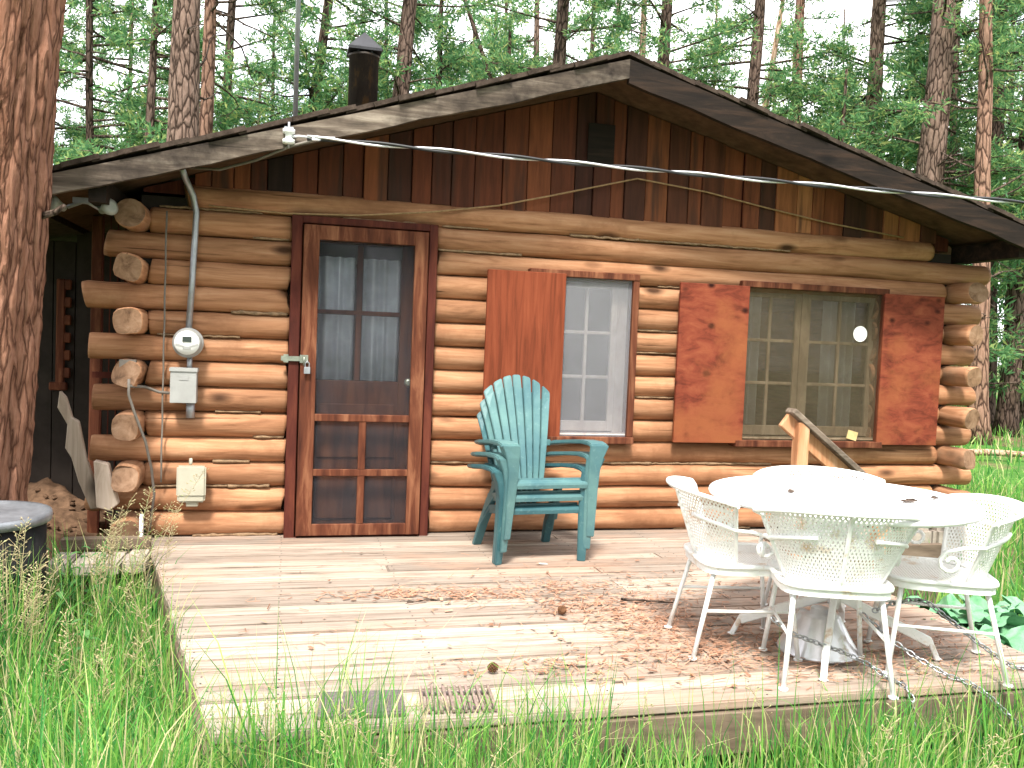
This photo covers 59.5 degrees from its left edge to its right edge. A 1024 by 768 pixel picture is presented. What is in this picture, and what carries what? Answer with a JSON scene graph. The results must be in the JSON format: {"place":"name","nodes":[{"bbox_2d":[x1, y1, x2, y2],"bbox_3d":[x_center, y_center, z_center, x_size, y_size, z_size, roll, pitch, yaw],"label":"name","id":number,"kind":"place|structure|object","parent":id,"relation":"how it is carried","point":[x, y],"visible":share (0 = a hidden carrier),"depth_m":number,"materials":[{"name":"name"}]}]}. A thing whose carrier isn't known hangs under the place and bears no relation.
{"place":"outdoors","nodes":[
{"label":"outdoors","id":0,"kind":"place"},
{"bbox_2d":[0,515,360,767],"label":"meadow grass","id":1,"kind":"structure","parent":0,"point":[109,634],"depth_m":3.42,"materials":[{"name":"plant"}]},
{"bbox_2d":[0,595,1023,767],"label":"deck edge grass","id":2,"kind":"structure","parent":0,"point":[939,757],"depth_m":2.90,"materials":[{"name":"plant"}]},
{"bbox_2d":[39,366,1023,767],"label":"ground","id":3,"kind":"structure","parent":0,"point":[1005,466],"depth_m":9.15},
{"bbox_2d":[0,500,52,654],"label":"metal drum","id":4,"kind":"object","parent":3,"relation":"on","point":[13,512],"visible":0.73,"depth_m":3.96,"materials":[{"name":"metal"}]},
{"bbox_2d":[0,0,65,500],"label":"ponderosa pine","id":5,"kind":"object","parent":3,"relation":"on","point":[31,33],"visible":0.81,"depth_m":4.35,"materials":[{"name":"brown plant"}]},
{"bbox_2d":[0,559,65,653],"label":"dry stalk","id":6,"kind":"object","parent":3,"relation":"on","point":[29,604],"visible":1,"depth_m":3.44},
{"bbox_2d":[45,567,71,655],"bbox_3d":[-2.115,1.126,4.148,0.153,0.550,0.182,2,3,-14],"label":"weed","id":7,"kind":"object","parent":3,"relation":"on","point":[61,596],"visible":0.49,"depth_m":4.16,"materials":[{"name":"beige plant"}]},
{"bbox_2d":[0,537,154,731],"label":"grass","id":8,"kind":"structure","parent":3,"relation":"on","point":[10,615],"depth_m":3.57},
{"bbox_2d":[68,545,93,616],"bbox_3d":[-2.264,1.109,4.735,0.193,0.550,0.160,2,3,-14],"label":"weed","id":9,"kind":"object","parent":3,"relation":"on","point":[84,546],"visible":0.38,"depth_m":4.73,"materials":[{"name":"beige plant"}]},
{"bbox_2d":[60,609,105,686],"bbox_3d":[-1.847,1.196,3.861,0.194,0.450,0.190,2,3,-14],"label":"weed","id":10,"kind":"object","parent":3,"relation":"on","point":[87,632],"visible":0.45,"depth_m":3.86,"materials":[{"name":"green plant"}]},
{"bbox_2d":[27,477,155,611],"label":"earth bank","id":11,"kind":"structure","parent":3,"relation":"on","point":[59,505],"depth_m":6.31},
{"bbox_2d":[35,488,117,551],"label":"bark clods","id":12,"kind":"object","parent":11,"relation":"on","point":[71,501],"visible":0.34,"depth_m":6.37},
{"bbox_2d":[46,535,151,611],"bbox_3d":[-2.324,1.112,5.061,0.511,0.430,0.371,2,3,-14],"label":"side step","id":13,"kind":"object","parent":11,"relation":"on","point":[80,540],"visible":0.41,"depth_m":5.13,"materials":[{"name":"wood"}]},
{"bbox_2d":[54,0,137,161],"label":"pine tree","id":14,"kind":"object","parent":3,"relation":"on","point":[70,128],"visible":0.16,"depth_m":21.46,"materials":[{"name":"green plant"}]},
{"bbox_2d":[83,541,116,628],"bbox_3d":[-2.085,1.094,4.528,0.221,0.600,0.122,3,3,14],"label":"weed","id":15,"kind":"object","parent":3,"relation":"on","point":[111,600],"visible":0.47,"depth_m":4.53,"materials":[{"name":"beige plant"}]},
{"bbox_2d":[54,0,170,160],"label":"pine tree","id":16,"kind":"object","parent":3,"relation":"on","point":[95,65],"visible":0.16,"depth_m":25.35,"materials":[{"name":"green plant"}]},
{"bbox_2d":[53,0,217,164],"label":"pine tree","id":17,"kind":"object","parent":3,"relation":"on","point":[91,42],"visible":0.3,"depth_m":17.97,"materials":[{"name":"green plant"}]},
{"bbox_2d":[139,514,143,536],"bbox_3d":[-2.184,1.052,5.264,0.029,0.580,0.024,2,3,-14],"label":"stake","id":18,"kind":"object","parent":3,"relation":"on","point":[140,522],"visible":0.19,"depth_m":5.25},
{"bbox_2d":[53,0,257,164],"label":"young pine","id":19,"kind":"object","parent":3,"relation":"on","point":[150,132],"visible":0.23,"depth_m":16.69,"materials":[{"name":"green plant"}]},
{"bbox_2d":[139,468,208,600],"bbox_3d":[-1.807,0.919,4.757,0.361,0.957,0.082,2,3,-14],"label":"dry stalk","id":20,"kind":"object","parent":3,"relation":"on","point":[176,510],"visible":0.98,"depth_m":4.74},
{"bbox_2d":[166,0,230,141],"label":"pine tree","id":21,"kind":"object","parent":3,"relation":"on","point":[184,97],"visible":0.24,"depth_m":14.03,"materials":[{"name":"brown plant"}]},
{"bbox_2d":[105,0,339,147],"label":"pine tree","id":22,"kind":"object","parent":3,"relation":"on","point":[265,7],"visible":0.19,"depth_m":20.10,"materials":[{"name":"green plant"}]},
{"bbox_2d":[199,0,280,135],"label":"pine tree","id":23,"kind":"object","parent":3,"relation":"on","point":[208,82],"visible":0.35,"depth_m":15.61,"materials":[{"name":"brown plant"}]},
{"bbox_2d":[231,65,288,126],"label":"young pine","id":24,"kind":"object","parent":3,"relation":"on","point":[264,94],"visible":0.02,"depth_m":31.90,"materials":[{"name":"green plant"}]},
{"bbox_2d":[215,0,308,123],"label":"pine tree","id":25,"kind":"object","parent":3,"relation":"on","point":[246,84],"visible":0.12,"depth_m":29.69,"materials":[{"name":"green plant"}]},
{"bbox_2d":[216,0,437,127],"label":"pine tree","id":26,"kind":"object","parent":3,"relation":"on","point":[320,57],"visible":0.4,"depth_m":17.86,"materials":[{"name":"green plant"}]},
{"bbox_2d":[274,0,505,109],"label":"pine tree","id":27,"kind":"object","parent":3,"relation":"on","point":[400,71],"visible":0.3,"depth_m":18.33,"materials":[{"name":"green plant"}]},
{"bbox_2d":[320,0,470,105],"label":"pine tree","id":28,"kind":"object","parent":3,"relation":"on","point":[387,2],"visible":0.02,"depth_m":25.11,"materials":[{"name":"green plant"}]},
{"bbox_2d":[379,0,499,93],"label":"young pine","id":29,"kind":"object","parent":3,"relation":"on","point":[455,60],"visible":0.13,"depth_m":22.11,"materials":[{"name":"green plant"}]},
{"bbox_2d":[442,0,499,82],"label":"pine tree","id":30,"kind":"object","parent":3,"relation":"on","point":[478,30],"visible":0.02,"depth_m":35.97,"materials":[{"name":"green plant"}]},
{"bbox_2d":[463,0,492,78],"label":"pine tree","id":31,"kind":"object","parent":3,"relation":"on","point":[474,29],"visible":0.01,"depth_m":22.80,"materials":[{"name":"brown plant"}]},
{"bbox_2d":[459,5,520,82],"bbox_3d":[-0.655,-5.546,27.501,4.768,11.738,4.844,3,3,8],"label":"young pine","id":32,"kind":"object","parent":3,"relation":"on","point":[495,33],"visible":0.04,"depth_m":26.83,"materials":[{"name":"green plant"}]},
{"bbox_2d":[465,0,540,78],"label":"pine tree","id":33,"kind":"object","parent":3,"relation":"on","point":[506,11],"visible":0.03,"depth_m":30.19,"materials":[{"name":"green plant"}]},
{"bbox_2d":[470,11,544,77],"bbox_3d":[-0.443,-4.474,22.871,5.311,10.078,4.251,1,3,-30],"label":"young pine","id":34,"kind":"object","parent":3,"relation":"on","point":[509,50],"visible":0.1,"depth_m":22.59,"materials":[{"name":"green plant"}]},
{"bbox_2d":[0,487,1022,767],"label":"seed grass","id":35,"kind":"structure","parent":3,"relation":"on","point":[104,571],"depth_m":3.48,"materials":[{"name":"plant"}]},
{"bbox_2d":[29,32,1023,596],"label":"log cabin","id":36,"kind":"object","parent":3,"relation":"on","point":[615,318],"visible":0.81,"depth_m":6.00,"materials":[{"name":"wood"}]},
{"bbox_2d":[58,391,98,508],"bbox_3d":[-2.571,0.397,5.359,0.268,0.705,0.050,2,3,-14],"label":"split slab","id":37,"kind":"object","parent":36,"relation":"on","point":[75,447],"depth_m":5.33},
{"bbox_2d":[50,195,117,214],"bbox_3d":[-2.397,-0.996,4.997,0.379,0.094,0.144,2,3,-14],"label":"floodlight","id":38,"kind":"object","parent":36,"relation":"attached to","point":[111,208],"visible":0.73,"depth_m":5.00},
{"bbox_2d":[94,459,119,510],"bbox_3d":[-2.406,0.600,5.320,0.138,0.297,0.070,2,3,-14],"label":"split slab","id":39,"kind":"object","parent":36,"relation":"on","point":[107,496],"depth_m":5.29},
{"bbox_2d":[119,359,169,531],"bbox_3d":[-2.195,0.381,5.358,0.149,1.051,0.300,5,4,41],"label":"phone cable","id":40,"kind":"object","parent":36,"relation":"hanging from","point":[121,363],"visible":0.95,"depth_m":5.31,"materials":[{"name":"grey metal"}]},
{"bbox_2d":[160,211,167,481],"bbox_3d":[-2.114,-0.221,5.439,0.011,1.650,0.030,2,3,-14],"label":"wall wire","id":41,"kind":"object","parent":36,"relation":"attached to","point":[163,345],"depth_m":5.43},
{"bbox_2d":[169,169,203,417],"bbox_3d":[-1.950,-0.538,5.387,0.190,1.502,0.204,2,3,-14],"label":"electric meter","id":42,"kind":"object","parent":36,"relation":"attached to","point":[188,342],"visible":0.99,"depth_m":5.42,"materials":[{"name":"white plastic"}]},
{"bbox_2d":[176,458,205,506],"bbox_3d":[-1.968,0.605,5.506,0.170,0.297,0.087,2,3,-14],"label":"junction box","id":43,"kind":"object","parent":36,"relation":"attached to","point":[185,474],"visible":0.96,"depth_m":5.47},
{"bbox_2d":[282,122,294,147],"bbox_3d":[-1.253,-1.396,5.030,0.068,0.145,0.078,2,3,-14],"label":"insulator","id":44,"kind":"object","parent":36,"relation":"attached to","point":[288,132],"visible":1,"depth_m":5.01,"materials":[{"name":"white ceramic"}]},
{"bbox_2d":[293,0,300,115],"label":"roof mast","id":45,"kind":"object","parent":36,"relation":"on","point":[296,57],"depth_m":6.98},
{"bbox_2d":[316,256,355,379],"bbox_3d":[-1.160,-0.429,5.861,0.245,0.800,0.067,2,3,-14],"label":"curtain","id":46,"kind":"object","parent":36,"relation":"hanging from","point":[336,291],"visible":0.84,"depth_m":5.86,"materials":[{"name":"fabric"}]},
{"bbox_2d":[294,224,414,533],"bbox_3d":[-0.978,-0.011,5.821,0.800,1.985,0.115,2,3,-14],"label":"door","id":47,"kind":"structure","parent":36,"relation":"in","point":[335,442],"depth_m":5.85,"materials":[{"name":"brown wood"}]},
{"bbox_2d":[281,224,428,535],"bbox_3d":[-1.008,-0.007,5.699,0.902,1.963,0.066,2,3,-14],"label":"screen door","id":48,"kind":"structure","parent":36,"relation":"in","point":[313,234],"depth_m":5.72,"materials":[{"name":"brown"}]},
{"bbox_2d":[360,259,400,380],"bbox_3d":[-0.872,-0.421,5.936,0.240,0.800,0.068,2,3,-14],"label":"curtain","id":49,"kind":"object","parent":36,"relation":"hanging from","point":[381,293],"visible":0.95,"depth_m":5.94,"materials":[{"name":"fabric"}]},
{"bbox_2d":[209,178,903,237],"bbox_3d":[0.546,-1.215,6.088,4.941,0.427,0.045,2,3,-15],"label":"loose wire","id":50,"kind":"object","parent":36,"relation":"attached to","point":[545,197],"visible":1,"depth_m":6.00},
{"bbox_2d":[528,268,639,443],"bbox_3d":[0.459,-0.183,6.165,0.785,1.170,0.200,2,3,-14],"label":"window","id":51,"kind":"structure","parent":36,"relation":"in","point":[624,303],"depth_m":6.21,"materials":[{"name":"grey"}]},
{"bbox_2d":[191,135,1023,203],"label":"service cable","id":52,"kind":"object","parent":36,"relation":"attached to","point":[311,138],"visible":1,"depth_m":5.23,"materials":[{"name":"grey metal"}]},
{"bbox_2d":[742,297,761,435],"bbox_3d":[1.717,-0.153,6.601,0.200,1.090,0.059,2,3,-14],"label":"curtain","id":53,"kind":"object","parent":36,"relation":"hanging from","point":[754,322],"visible":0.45,"depth_m":6.61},
{"bbox_2d":[728,280,889,447],"bbox_3d":[2.178,-0.132,6.606,1.205,1.185,0.200,2,3,-14],"label":"window","id":54,"kind":"structure","parent":36,"relation":"in","point":[800,341],"depth_m":6.61,"materials":[{"name":"brown"}]},
{"bbox_2d":[817,301,855,436],"bbox_3d":[2.458,-0.133,6.791,0.270,1.090,0.060,2,3,-14],"label":"curtain","id":55,"kind":"object","parent":36,"relation":"hanging from","point":[827,354],"visible":0.74,"depth_m":6.79,"materials":[{"name":"fabric"}]},
{"bbox_2d":[482,0,601,75],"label":"pine tree","id":56,"kind":"object","parent":3,"relation":"on","point":[535,39],"visible":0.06,"depth_m":26.23,"materials":[{"name":"green plant"}]},
{"bbox_2d":[473,0,673,80],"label":"pine tree","id":57,"kind":"object","parent":3,"relation":"on","point":[561,10],"visible":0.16,"depth_m":20.25,"materials":[{"name":"green plant"}]},
{"bbox_2d":[150,529,1023,767],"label":"deck","id":58,"kind":"structure","parent":3,"relation":"on","point":[228,573],"depth_m":3.96,"materials":[{"name":"wood"}]},
{"bbox_2d":[317,690,405,719],"bbox_3d":[-0.530,1.123,3.148,0.300,0.015,0.210,2,3,-10],"label":"doormat","id":59,"kind":"object","parent":58,"relation":"on","point":[371,700],"visible":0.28,"depth_m":3.14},
{"bbox_2d":[418,684,496,712],"bbox_3d":[-0.198,1.132,3.223,0.263,0.016,0.220,2,3,-9],"label":"doormat","id":60,"kind":"object","parent":58,"relation":"on","point":[449,692],"visible":0.8,"depth_m":3.21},
{"bbox_2d":[487,662,498,672],"bbox_3d":[-0.075,1.111,3.511,0.045,0.042,0.042,-5,-17,15],"label":"pine cone","id":61,"kind":"object","parent":58,"relation":"on","point":[492,667],"visible":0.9,"depth_m":3.50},
{"bbox_2d":[467,411,585,564],"bbox_3d":[0.084,0.575,5.555,0.696,0.927,0.756,1,3,-19],"label":"garden chair","id":62,"kind":"object","parent":58,"relation":"on","point":[549,510],"visible":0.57,"depth_m":5.31,"materials":[{"name":"teal plastic"}]},
{"bbox_2d":[471,387,604,552],"bbox_3d":[0.108,0.499,5.538,0.696,0.927,0.756,1,3,-20],"label":"garden chair","id":63,"kind":"object","parent":62,"relation":"on","point":[531,495],"visible":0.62,"depth_m":5.30,"materials":[{"name":"teal plastic"}]},
{"bbox_2d":[474,375,608,539],"bbox_3d":[0.132,0.424,5.523,0.696,0.927,0.756,1,3,-20],"label":"garden chair","id":64,"kind":"object","parent":63,"relation":"on","point":[512,451],"visible":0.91,"depth_m":5.70,"materials":[{"name":"teal plastic"}]},
{"bbox_2d":[558,605,566,614],"bbox_3d":[0.241,1.083,4.294,0.045,0.045,0.048,-28,25,-25],"label":"pine cone","id":65,"kind":"object","parent":58,"relation":"on","point":[562,609],"visible":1,"depth_m":4.28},
{"bbox_2d":[217,540,1021,703],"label":"needle litter","id":66,"kind":"object","parent":58,"relation":"on","point":[413,593],"visible":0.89,"depth_m":4.10,"materials":[{"name":"plant"}]},
{"bbox_2d":[621,598,672,602],"bbox_3d":[0.685,1.102,4.550,0.265,0.016,0.015,3,3,5],"label":"twig","id":67,"kind":"object","parent":58,"relation":"on","point":[639,600],"visible":1,"depth_m":4.55,"materials":[{"name":"wood"}]},
{"bbox_2d":[664,476,802,661],"bbox_3d":[0.949,0.794,3.958,0.558,0.719,0.682,2,3,-5],"label":"patio chair","id":68,"kind":"object","parent":58,"relation":"on","point":[702,549],"visible":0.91,"depth_m":3.79,"materials":[{"name":"white paint"}]},
{"bbox_2d":[776,605,858,663],"bbox_3d":[1.346,1.074,3.933,0.352,0.190,0.352,2,3,-14],"label":"umbrella base","id":69,"kind":"object","parent":58,"relation":"on","point":[811,622],"visible":0.8,"depth_m":3.84,"materials":[{"name":"white paint"}]},
{"bbox_2d":[753,465,886,633],"bbox_3d":[1.522,0.795,4.401,0.682,0.719,0.558,2,3,-3],"label":"patio chair","id":70,"kind":"object","parent":58,"relation":"on","point":[835,471],"visible":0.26,"depth_m":4.56,"materials":[{"name":"white paint"}]},
{"bbox_2d":[752,507,930,700],"bbox_3d":[1.285,0.825,3.610,0.682,0.719,0.558,3,3,6],"label":"patio chair","id":71,"kind":"object","parent":58,"relation":"on","point":[808,582],"visible":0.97,"depth_m":3.46,"materials":[{"name":"white"}]},
{"bbox_2d":[770,616,915,742],"bbox_3d":[1.323,1.242,3.619,0.576,0.595,0.174,3,3,15],"label":"chain","id":72,"kind":"object","parent":58,"relation":"on","point":[850,655],"visible":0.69,"depth_m":3.64,"materials":[{"name":"metal"}]},
{"bbox_2d":[708,475,985,681],"bbox_3d":[1.433,0.829,3.962,1.138,0.694,1.138,2,3,-14],"label":"patio table","id":73,"kind":"object","parent":58,"relation":"on","point":[838,498],"visible":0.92,"depth_m":3.90,"materials":[{"name":"white"}]},
{"bbox_2d":[862,612,1023,732],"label":"chain","id":74,"kind":"object","parent":58,"relation":"on","point":[914,655],"visible":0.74,"depth_m":3.66,"materials":[{"name":"metal"}]},
{"bbox_2d":[863,493,1023,687],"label":"patio chair","id":75,"kind":"object","parent":58,"relation":"on","point":[976,578],"visible":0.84,"depth_m":3.70,"materials":[{"name":"white paint"}]},
{"bbox_2d":[872,597,1023,669],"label":"chain","id":76,"kind":"object","parent":58,"relation":"on","point":[950,620],"visible":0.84,"depth_m":3.82,"materials":[{"name":"metal"}]},
{"bbox_2d":[541,0,633,66],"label":"young pine","id":77,"kind":"object","parent":3,"relation":"on","point":[592,53],"visible":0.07,"depth_m":24.86,"materials":[{"name":"green plant"}]},
{"bbox_2d":[178,607,1022,767],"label":"tall blades","id":78,"kind":"object","parent":3,"relation":"on","point":[868,733],"visible":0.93,"depth_m":2.97,"materials":[{"name":"green plant"}]},
{"bbox_2d":[585,0,654,53],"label":"pine tree","id":79,"kind":"object","parent":3,"relation":"on","point":[634,41],"visible":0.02,"depth_m":30.70,"materials":[{"name":"green plant"}]},
{"bbox_2d":[639,0,646,55],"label":"pine tree","id":80,"kind":"object","parent":3,"relation":"on","point":[642,26],"visible":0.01,"depth_m":22.82,"materials":[{"name":"brown plant"}]},
{"bbox_2d":[590,0,775,94],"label":"pine tree","id":81,"kind":"object","parent":3,"relation":"on","point":[663,38],"visible":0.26,"depth_m":19.73,"materials":[{"name":"green plant"}]},
{"bbox_2d":[683,0,748,93],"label":"pine tree","id":82,"kind":"object","parent":3,"relation":"on","point":[717,11],"visible":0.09,"depth_m":36.10,"materials":[{"name":"green plant"}]},
{"bbox_2d":[670,0,875,120],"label":"pine tree","id":83,"kind":"object","parent":3,"relation":"on","point":[754,78],"visible":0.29,"depth_m":21.16,"materials":[{"name":"green plant"}]},
{"bbox_2d":[762,0,784,106],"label":"pine tree","id":84,"kind":"object","parent":3,"relation":"on","point":[775,43],"visible":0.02,"depth_m":25.94,"materials":[{"name":"brown plant"}]},
{"bbox_2d":[762,66,802,118],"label":"young pine","id":85,"kind":"object","parent":3,"relation":"on","point":[777,98],"depth_m":31.07,"materials":[{"name":"green plant"}]},
{"bbox_2d":[743,0,859,131],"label":"pine tree","id":86,"kind":"object","parent":3,"relation":"on","point":[799,20],"visible":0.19,"depth_m":26.04,"materials":[{"name":"green plant"}]},
{"bbox_2d":[804,73,861,142],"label":"young pine","id":87,"kind":"object","parent":3,"relation":"on","point":[848,117],"visible":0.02,"depth_m":22.58,"materials":[{"name":"green plant"}]},
{"bbox_2d":[779,408,888,567],"bbox_3d":[2.083,0.850,5.793,0.831,1.376,0.100,2,3,-14],"label":"handrail","id":88,"kind":"object","parent":3,"relation":"on","point":[803,432],"visible":0.42,"depth_m":5.70,"materials":[{"name":"brown wood"}]},
{"bbox_2d":[825,9,862,98],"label":"pine tree","id":89,"kind":"object","parent":3,"relation":"on","point":[842,39],"visible":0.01,"depth_m":39.83,"materials":[{"name":"green plant"}]},
{"bbox_2d":[754,535,941,603],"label":"wooden steps","id":90,"kind":"structure","parent":3,"relation":"on","point":[931,550],"depth_m":5.97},
{"bbox_2d":[817,66,889,147],"bbox_3d":[11.846,-5.368,31.907,4.789,11.960,5.752,0,4,-44],"label":"young pine","id":91,"kind":"object","parent":3,"relation":"on","point":[861,93],"depth_m":31.76,"materials":[{"name":"green plant"}]},
{"bbox_2d":[813,63,905,168],"bbox_3d":[7.245,-2.943,19.605,3.286,7.962,3.234,3,3,11],"label":"young pine","id":92,"kind":"object","parent":3,"relation":"on","point":[841,105],"visible":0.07,"depth_m":19.45,"materials":[{"name":"green plant"}]},
{"bbox_2d":[758,398,1023,576],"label":"woodland grass","id":93,"kind":"structure","parent":3,"relation":"on","point":[1007,439],"depth_m":14.36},
{"bbox_2d":[882,10,918,166],"bbox_3d":[16.322,-7.894,36.059,4.659,16.995,5.266,0,4,-43],"label":"pine tree","id":94,"kind":"object","parent":3,"relation":"on","point":[899,36],"visible":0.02,"depth_m":36.28,"materials":[{"name":"green plant"}]},
{"bbox_2d":[781,0,1020,177],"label":"pine tree","id":95,"kind":"object","parent":3,"relation":"on","point":[874,81],"visible":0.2,"depth_m":20.98,"materials":[{"name":"green plant"}]},
{"bbox_2d":[822,0,1023,210],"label":"pine tree","id":96,"kind":"object","parent":3,"relation":"on","point":[932,161],"visible":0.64,"depth_m":18.02,"materials":[{"name":"green plant"}]},
{"bbox_2d":[848,0,1023,402],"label":"young pine","id":97,"kind":"object","parent":3,"relation":"on","point":[910,76],"visible":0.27,"depth_m":19.32,"materials":[{"name":"green plant"}]},
{"bbox_2d":[880,45,1006,325],"bbox_3d":[11.070,-4.274,24.887,4.391,10.411,5.486,0,4,-37],"label":"young pine","id":98,"kind":"object","parent":3,"relation":"on","point":[893,84],"depth_m":25.19,"materials":[{"name":"green plant"}]},
{"bbox_2d":[901,0,1023,444],"bbox_3d":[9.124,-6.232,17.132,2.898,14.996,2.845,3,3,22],"label":"pine tree","id":99,"kind":"object","parent":3,"relation":"on","point":[981,169],"visible":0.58,"depth_m":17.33,"materials":[{"name":"brown plant"}]},
{"bbox_2d":[906,595,1023,652],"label":"broadleaf plant","id":100,"kind":"object","parent":3,"relation":"on","point":[1010,625],"visible":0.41,"depth_m":4.59,"materials":[{"name":"green plant"}]},
{"bbox_2d":[939,593,1023,625],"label":"broadleaf plant","id":101,"kind":"object","parent":3,"relation":"on","point":[1017,606],"visible":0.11,"depth_m":5.16,"materials":[{"name":"green plant"}]},
{"bbox_2d":[944,0,1023,437],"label":"pine tree","id":102,"kind":"object","parent":3,"relation":"on","point":[1007,413],"visible":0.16,"depth_m":20.03,"materials":[{"name":"green plant"}]},
{"bbox_2d":[968,261,1005,373],"bbox_3d":[15.212,-4.317,24.634,4.347,10.856,5.221,2,3,-7],"label":"young pine","id":103,"kind":"object","parent":3,"relation":"on","point":[1004,298],"visible":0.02,"depth_m":25.45,"materials":[{"name":"green plant"}]},
{"bbox_2d":[959,59,1021,304],"bbox_3d":[20.063,-7.794,37.501,4.761,17.001,4.524,-2,4,-14],"label":"pine tree","id":104,"kind":"object","parent":3,"relation":"on","point":[973,142],"visible":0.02,"depth_m":37.07,"materials":[{"name":"green plant"}]},
{"bbox_2d":[966,0,1023,424],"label":"pine tree","id":105,"kind":"object","parent":3,"relation":"on","point":[1022,368],"visible":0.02,"depth_m":23.82,"materials":[{"name":"green plant"}]},
{"bbox_2d":[969,449,1023,456],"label":"fallen log","id":106,"kind":"object","parent":3,"relation":"on","point":[997,451],"visible":0.31,"depth_m":14.67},
{"bbox_2d":[970,10,1022,329],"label":"pine tree","id":107,"kind":"object","parent":3,"relation":"on","point":[1007,91],"visible":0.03,"depth_m":32.75,"materials":[{"name":"green plant"}]},
{"bbox_2d":[53,0,1023,364],"label":"sky","id":108,"kind":"structure","parent":0,"point":[853,8],"materials":[{"name":"white"}]},
{"bbox_2d":[895,464,1023,651],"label":"side grass","id":109,"kind":"structure","parent":0,"point":[1006,572],"depth_m":7.23,"materials":[{"name":"plant"}]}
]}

